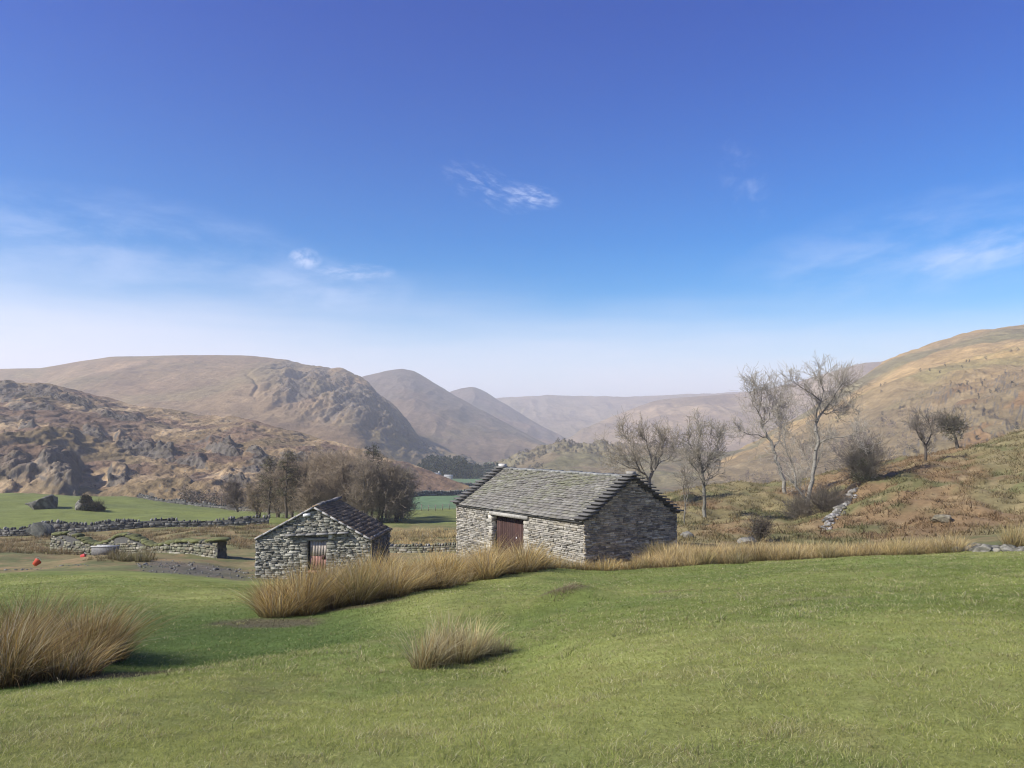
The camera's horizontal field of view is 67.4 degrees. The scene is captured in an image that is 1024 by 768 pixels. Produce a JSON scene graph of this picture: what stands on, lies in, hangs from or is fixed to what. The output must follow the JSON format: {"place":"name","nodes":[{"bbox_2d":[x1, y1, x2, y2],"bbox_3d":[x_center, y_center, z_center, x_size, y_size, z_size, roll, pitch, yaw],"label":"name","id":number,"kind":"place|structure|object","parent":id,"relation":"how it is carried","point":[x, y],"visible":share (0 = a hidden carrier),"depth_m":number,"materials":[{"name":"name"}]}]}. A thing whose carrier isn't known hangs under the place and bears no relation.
{"place":"outdoors","nodes":[
{"label":"outdoors","id":0,"kind":"place"},
{"bbox_2d":[32,557,40,565],"bbox_3d":[-26.837,10.029,43.373,0.416,0.514,0.436,-1,-4,21],"label":"feed bucket","id":1,"kind":"object","parent":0,"point":[36,562],"visible":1,"depth_m":43.27,"materials":[{"name":"plastic"}]},
{"bbox_2d":[0,380,470,509],"bbox_3d":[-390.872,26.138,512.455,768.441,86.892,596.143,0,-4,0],"label":"rocky hillside","id":2,"kind":"structure","parent":0,"point":[43,460],"depth_m":345.26,"materials":[{"name":"brown stone"}]},
{"bbox_2d":[0,355,483,465],"bbox_3d":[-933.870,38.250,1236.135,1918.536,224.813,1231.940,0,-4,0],"label":"rounded hill","id":3,"kind":"structure","parent":0,"point":[342,405],"depth_m":1131.60,"materials":[{"name":"brown plant"}]},
{"bbox_2d":[362,369,546,462],"bbox_3d":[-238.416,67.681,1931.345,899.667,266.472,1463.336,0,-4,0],"label":"peaked hill","id":4,"kind":"structure","parent":0,"point":[434,414],"depth_m":1734.14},
{"bbox_2d":[450,387,565,444],"bbox_3d":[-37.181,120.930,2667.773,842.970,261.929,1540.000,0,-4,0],"label":"peak hill","id":5,"kind":"structure","parent":0,"point":[487,403],"depth_m":2728.24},
{"bbox_2d":[0,431,1023,767],"bbox_3d":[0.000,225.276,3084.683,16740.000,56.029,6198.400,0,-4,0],"label":"ground","id":6,"kind":"structure","parent":0,"point":[16,511],"depth_m":10.32,"materials":[{"name":"green plant"}]},
{"bbox_2d":[25,522,54,537],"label":"boulder","id":7,"kind":"object","parent":6,"relation":"on","point":[38,528],"visible":0.75,"depth_m":92.31,"materials":[{"name":"grey stone"}]},
{"bbox_2d":[25,494,57,509],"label":"boulder","id":8,"kind":"object","parent":6,"relation":"on","point":[50,501],"visible":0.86,"depth_m":136.78,"materials":[{"name":"grey stone"}]},
{"bbox_2d":[75,498,92,510],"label":"boulder","id":9,"kind":"object","parent":6,"relation":"on","point":[77,505],"visible":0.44,"depth_m":136.65,"materials":[{"name":"grey stone"}]},
{"bbox_2d":[79,492,91,503],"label":"gorse bush","id":10,"kind":"object","parent":6,"relation":"on","point":[84,498],"visible":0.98,"depth_m":136.89,"materials":[{"name":"plant"}]},
{"bbox_2d":[78,497,106,511],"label":"gorse bush","id":11,"kind":"object","parent":6,"relation":"on","point":[93,506],"visible":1,"depth_m":135.64,"materials":[{"name":"green plant"}]},
{"bbox_2d":[91,545,119,555],"bbox_3d":[-27.998,11.527,52.864,1.660,0.783,0.760,0,-4,6],"label":"water trough","id":12,"kind":"object","parent":6,"relation":"on","point":[97,549],"visible":0.64,"depth_m":52.55,"materials":[{"name":"metal"}]},
{"bbox_2d":[0,572,216,691],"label":"rush tussock","id":13,"kind":"object","parent":6,"relation":"on","point":[34,648],"visible":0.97,"depth_m":10.21,"materials":[{"name":"beige plant"}]},
{"bbox_2d":[83,544,159,562],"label":"rushes","id":14,"kind":"object","parent":6,"relation":"on","point":[123,556],"visible":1,"depth_m":45.41,"materials":[{"name":"beige plant"}]},
{"bbox_2d":[4,560,252,579],"bbox_3d":[-20.466,10.203,41.818,15.364,1.549,9.275,0,-4,0],"label":"rubble","id":15,"kind":"object","parent":6,"relation":"on","point":[191,565],"visible":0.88,"depth_m":40.94,"materials":[{"name":"stone"}]},
{"bbox_2d":[2,408,256,506],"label":"scrub","id":16,"kind":"object","parent":6,"relation":"on","point":[191,498],"visible":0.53,"depth_m":213.07,"materials":[{"name":"plant"}]},
{"bbox_2d":[0,514,269,536],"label":"dry stone wall","id":17,"kind":"structure","parent":6,"relation":"on","point":[58,525],"depth_m":98.54,"materials":[{"name":"grey stone"}]},
{"bbox_2d":[0,520,276,554],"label":"rushes","id":18,"kind":"object","parent":6,"relation":"on","point":[9,545],"visible":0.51,"depth_m":81.00,"materials":[{"name":"plant"}]},
{"bbox_2d":[50,531,230,557],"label":"dry stone wall","id":19,"kind":"structure","parent":6,"relation":"on","point":[215,547],"depth_m":58.46,"materials":[{"name":"grey stone"}]},
{"bbox_2d":[137,493,288,512],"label":"dry stone wall","id":20,"kind":"structure","parent":6,"relation":"on","point":[184,502],"depth_m":188.52,"materials":[{"name":"grey stone"}]},
{"bbox_2d":[218,475,249,511],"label":"alder tree","id":21,"kind":"object","parent":6,"relation":"on","point":[234,495],"visible":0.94,"depth_m":148.37,"materials":[{"name":"brown plant"}]},
{"bbox_2d":[235,473,275,516],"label":"alder tree","id":22,"kind":"object","parent":6,"relation":"on","point":[249,498],"visible":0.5,"depth_m":125.95,"materials":[{"name":"brown plant"}]},
{"bbox_2d":[246,456,281,514],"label":"larch tree","id":23,"kind":"object","parent":6,"relation":"on","point":[263,480],"visible":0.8,"depth_m":119.92,"materials":[{"name":"brown plant"}]},
{"bbox_2d":[248,459,303,517],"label":"alder tree","id":24,"kind":"object","parent":6,"relation":"on","point":[275,510],"visible":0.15,"depth_m":124.00,"materials":[{"name":"brown plant"}]},
{"bbox_2d":[257,449,307,517],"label":"larch tree","id":25,"kind":"object","parent":6,"relation":"on","point":[287,478],"visible":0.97,"depth_m":116.08,"materials":[{"name":"brown plant"}]},
{"bbox_2d":[260,448,308,517],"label":"alder tree","id":26,"kind":"object","parent":6,"relation":"on","point":[292,493],"visible":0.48,"depth_m":119.07,"materials":[{"name":"brown plant"}]},
{"bbox_2d":[275,448,327,511],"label":"alder tree","id":27,"kind":"object","parent":6,"relation":"on","point":[303,468],"visible":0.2,"depth_m":121.98,"materials":[{"name":"brown plant"}]},
{"bbox_2d":[287,469,334,512],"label":"alder tree","id":28,"kind":"object","parent":6,"relation":"on","point":[310,495],"visible":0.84,"depth_m":111.04,"materials":[{"name":"brown plant"}]},
{"bbox_2d":[294,450,331,509],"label":"alder tree","id":29,"kind":"object","parent":6,"relation":"on","point":[310,460],"visible":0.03,"depth_m":126.81,"materials":[{"name":"brown plant"}]},
{"bbox_2d":[253,496,392,579],"bbox_3d":[-10.206,8.955,42.109,6.431,5.190,4.779,0,-4,4],"label":"stone hut","id":30,"kind":"object","parent":6,"relation":"on","point":[329,526],"visible":0.6,"depth_m":40.10,"materials":[{"name":"stone"}]},
{"bbox_2d":[308,541,326,569],"bbox_3d":[-10.139,8.919,40.085,1.000,1.560,0.112,0,-4,4],"label":"door","id":31,"kind":"structure","parent":30,"relation":"in","point":[315,547],"depth_m":40.06,"materials":[{"name":"grey metal"}]},
{"bbox_2d":[302,442,372,512],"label":"alder tree","id":32,"kind":"object","parent":6,"relation":"on","point":[322,467],"visible":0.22,"depth_m":117.25,"materials":[{"name":"brown plant"}]},
{"bbox_2d":[315,447,372,517],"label":"alder tree","id":33,"kind":"object","parent":6,"relation":"on","point":[337,487],"visible":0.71,"depth_m":113.32,"materials":[{"name":"brown plant"}]},
{"bbox_2d":[337,441,373,505],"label":"alder tree","id":34,"kind":"object","parent":6,"relation":"on","point":[358,450],"visible":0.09,"depth_m":124.70,"materials":[{"name":"brown plant"}]},
{"bbox_2d":[341,453,394,520],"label":"alder tree","id":35,"kind":"object","parent":6,"relation":"on","point":[364,500],"visible":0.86,"depth_m":110.80,"materials":[{"name":"brown plant"}]},
{"bbox_2d":[362,442,384,514],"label":"larch tree","id":36,"kind":"object","parent":6,"relation":"on","point":[369,451],"visible":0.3,"depth_m":121.33,"materials":[{"name":"brown plant"}]},
{"bbox_2d":[187,533,573,617],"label":"rushes","id":37,"kind":"object","parent":6,"relation":"on","point":[309,594],"visible":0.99,"depth_m":19.92,"materials":[{"name":"beige plant"}]},
{"bbox_2d":[354,452,416,522],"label":"alder tree","id":38,"kind":"object","parent":6,"relation":"on","point":[392,473],"visible":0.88,"depth_m":112.06,"materials":[{"name":"brown plant"}]},
{"bbox_2d":[373,454,414,517],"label":"alder tree","id":39,"kind":"object","parent":6,"relation":"on","point":[384,472],"visible":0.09,"depth_m":128.20,"materials":[{"name":"brown plant"}]},
{"bbox_2d":[375,472,419,521],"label":"alder tree","id":40,"kind":"object","parent":6,"relation":"on","point":[404,488],"visible":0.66,"depth_m":114.27,"materials":[{"name":"brown plant"}]},
{"bbox_2d":[385,464,423,518],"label":"alder tree","id":41,"kind":"object","parent":6,"relation":"on","point":[408,477],"visible":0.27,"depth_m":122.88,"materials":[{"name":"brown plant"}]},
{"bbox_2d":[389,542,456,552],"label":"dry stone wall","id":42,"kind":"structure","parent":6,"relation":"on","point":[408,548],"depth_m":60.30,"materials":[{"name":"grey stone"}]},
{"bbox_2d":[390,527,456,545],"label":"rushes","id":43,"kind":"object","parent":6,"relation":"on","point":[429,534],"visible":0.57,"depth_m":73.90,"materials":[{"name":"brown plant"}]},
{"bbox_2d":[414,503,449,510],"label":"post fence","id":44,"kind":"object","parent":6,"relation":"on","point":[428,507],"visible":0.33,"depth_m":165.17,"materials":[{"name":"grey wood"}]},
{"bbox_2d":[410,489,467,496],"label":"dry stone wall","id":45,"kind":"structure","parent":6,"relation":"on","point":[439,493],"depth_m":267.51,"materials":[{"name":"grey stone"}]},
{"bbox_2d":[362,603,537,679],"bbox_3d":[-0.876,3.228,9.915,3.361,0.872,3.026,-1,-4,21],"label":"rush tussock","id":46,"kind":"object","parent":6,"relation":"on","point":[447,649],"visible":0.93,"depth_m":9.89,"materials":[{"name":"beige plant"}]},
{"bbox_2d":[417,454,498,478],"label":"conifer wood","id":47,"kind":"object","parent":6,"relation":"on","point":[458,467],"visible":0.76,"depth_m":677.00,"materials":[{"name":"plant"}]},
{"bbox_2d":[459,482,478,485],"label":"dry stone wall","id":48,"kind":"structure","parent":6,"relation":"on","point":[469,484],"depth_m":405.95,"materials":[{"name":"grey stone"}]},
{"bbox_2d":[0,550,1023,767],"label":"grass","id":49,"kind":"structure","parent":6,"relation":"on","point":[66,692],"depth_m":6.53,"materials":[{"name":"green plant"}]},
{"bbox_2d":[450,464,683,566],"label":"stone barn","id":50,"kind":"structure","parent":6,"relation":"on","point":[592,516],"depth_m":36.91,"materials":[{"name":"stone"}]},
{"bbox_2d":[497,516,523,556],"bbox_3d":[0.004,8.077,38.928,0.100,2.586,2.694,3,-5,-36],"label":"door","id":51,"kind":"structure","parent":50,"relation":"in","point":[505,525],"depth_m":39.09,"materials":[{"name":"red wood"}]},
{"bbox_2d":[550,554,643,570],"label":"rushes","id":52,"kind":"object","parent":6,"relation":"on","point":[607,566],"visible":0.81,"depth_m":29.29,"materials":[{"name":"beige plant"}]},
{"bbox_2d":[588,411,690,485],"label":"ash tree","id":53,"kind":"object","parent":6,"relation":"on","point":[662,440],"visible":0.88,"depth_m":75.26,"materials":[{"name":"grey plant"}]},
{"bbox_2d":[667,464,702,524],"bbox_3d":[12.366,8.134,55.920,2.252,4.675,2.049,2,-4,-27],"label":"sapling","id":54,"kind":"object","parent":6,"relation":"on","point":[683,479],"visible":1,"depth_m":55.69,"materials":[{"name":"brown plant"}]},
{"bbox_2d":[680,531,693,537],"bbox_3d":[10.150,8.791,44.568,0.751,0.512,0.552,0,-4,0],"label":"boulder","id":55,"kind":"object","parent":6,"relation":"on","point":[687,533],"visible":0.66,"depth_m":44.38,"materials":[{"name":"grey stone"}]},
{"bbox_2d":[675,727,718,757],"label":"dry grass","id":56,"kind":"structure","parent":6,"relation":"on","point":[697,749],"depth_m":3.85,"materials":[{"name":"plant"}]},
{"bbox_2d":[666,408,735,517],"bbox_3d":[15.546,6.582,64.264,7.628,9.403,5.077,3,-5,-40],"label":"ash tree","id":57,"kind":"object","parent":6,"relation":"on","point":[697,448],"visible":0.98,"depth_m":63.52,"materials":[{"name":"grey plant"}]},
{"bbox_2d":[737,537,756,544],"bbox_3d":[12.395,8.337,40.513,1.050,0.564,0.702,0,-4,0],"label":"boulder","id":58,"kind":"object","parent":6,"relation":"on","point":[745,540],"visible":0.58,"depth_m":40.33,"materials":[{"name":"grey stone"}]},
{"bbox_2d":[744,513,776,541],"bbox_3d":[14.056,8.102,43.565,1.771,1.918,2.093,-2,-4,30],"label":"thorn bush","id":59,"kind":"object","parent":6,"relation":"on","point":[757,531],"visible":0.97,"depth_m":43.38,"materials":[{"name":"plant"}]},
{"bbox_2d":[715,361,806,493],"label":"ash tree","id":60,"kind":"object","parent":6,"relation":"on","point":[751,380],"visible":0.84,"depth_m":81.81,"materials":[{"name":"grey plant"}]},
{"bbox_2d":[774,487,816,519],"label":"thorn bush","id":61,"kind":"object","parent":6,"relation":"on","point":[796,506],"visible":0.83,"depth_m":65.24,"materials":[{"name":"brown plant"}]},
{"bbox_2d":[629,528,977,568],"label":"rushes","id":62,"kind":"object","parent":6,"relation":"on","point":[671,556],"visible":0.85,"depth_m":29.25,"materials":[{"name":"beige plant"}]},
{"bbox_2d":[758,351,880,513],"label":"ash tree","id":63,"kind":"object","parent":6,"relation":"on","point":[815,444],"visible":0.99,"depth_m":67.12,"materials":[{"name":"grey plant"}]},
{"bbox_2d":[726,402,917,482],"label":"bare wood","id":64,"kind":"object","parent":6,"relation":"on","point":[888,455],"visible":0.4,"depth_m":484.33,"materials":[{"name":"brown plant"}]},
{"bbox_2d":[796,480,853,514],"bbox_3d":[25.838,9.416,63.023,5.042,3.221,4.095,0,-4,0],"label":"thorn bush","id":65,"kind":"object","parent":6,"relation":"on","point":[823,500],"visible":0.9,"depth_m":62.64,"materials":[{"name":"brown plant"}]},
{"bbox_2d":[819,487,858,529],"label":"fallen wall","id":66,"kind":"structure","parent":6,"relation":"on","point":[837,510],"depth_m":59.56,"materials":[{"name":"stone"}]},
{"bbox_2d":[663,429,1023,547],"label":"bracken","id":67,"kind":"object","parent":6,"relation":"on","point":[717,534],"visible":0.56,"depth_m":56.25,"materials":[{"name":"brown plant"}]},
{"bbox_2d":[822,419,906,484],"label":"holly bush","id":68,"kind":"object","parent":6,"relation":"on","point":[866,466],"visible":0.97,"depth_m":68.33,"materials":[{"name":"green plant"}]},
{"bbox_2d":[899,406,946,459],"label":"thorn tree","id":69,"kind":"object","parent":6,"relation":"on","point":[916,425],"visible":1,"depth_m":78.00,"materials":[{"name":"brown plant"}]},
{"bbox_2d":[930,514,951,522],"bbox_3d":[26.058,8.162,46.565,1.295,0.553,1.077,4,-5,-44],"label":"boulder","id":70,"kind":"object","parent":6,"relation":"on","point":[939,518],"visible":0.88,"depth_m":46.15,"materials":[{"name":"grey stone"}]},
{"bbox_2d":[933,405,975,448],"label":"thorn tree","id":71,"kind":"object","parent":6,"relation":"on","point":[952,423],"visible":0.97,"depth_m":89.70,"materials":[{"name":"brown plant"}]},
{"bbox_2d":[952,543,1023,551],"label":"stone wall","id":72,"kind":"structure","parent":6,"relation":"on","point":[981,547],"depth_m":26.86,"materials":[{"name":"grey stone"}]},
{"bbox_2d":[969,518,1023,546],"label":"rushes","id":73,"kind":"object","parent":6,"relation":"on","point":[1018,541],"visible":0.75,"depth_m":27.78,"materials":[{"name":"beige plant"}]},
{"bbox_2d":[0,0,1023,397],"label":"sky","id":74,"kind":"structure","parent":0,"point":[499,198],"materials":[{"name":"blue"}]},
{"bbox_2d":[541,582,679,601],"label":"dry grass","id":75,"kind":"structure","parent":0,"point":[566,589],"depth_m":15.69,"materials":[{"name":"plant"}]},
{"bbox_2d":[483,440,744,489],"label":"ridge hill","id":76,"kind":"structure","parent":0,"point":[567,460],"depth_m":705.88,"materials":[{"name":"brown plant"}]},
{"bbox_2d":[480,437,616,476],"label":"scrub","id":77,"kind":"object","parent":76,"relation":"on","point":[544,452],"visible":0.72,"depth_m":791.67,"materials":[{"name":"plant"}]},
{"bbox_2d":[496,392,742,438],"bbox_3d":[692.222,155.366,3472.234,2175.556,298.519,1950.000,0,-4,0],"label":"valley head hill","id":78,"kind":"structure","parent":0,"point":[566,417],"depth_m":3697.49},
{"bbox_2d":[565,361,882,451],"bbox_3d":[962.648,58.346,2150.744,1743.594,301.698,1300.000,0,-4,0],"label":"spur hill","id":79,"kind":"structure","parent":0,"point":[722,408],"depth_m":2200.75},
{"bbox_2d":[701,325,1023,483],"bbox_3d":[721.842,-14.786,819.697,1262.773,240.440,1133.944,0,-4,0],"label":"long hillside","id":80,"kind":"structure","parent":0,"point":[908,383],"depth_m":604.97,"materials":[{"name":"beige plant"}]},
{"bbox_2d":[823,347,1023,469],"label":"scrub","id":81,"kind":"object","parent":80,"relation":"on","point":[966,360],"visible":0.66,"depth_m":540.35,"materials":[{"name":"plant"}]}
]}

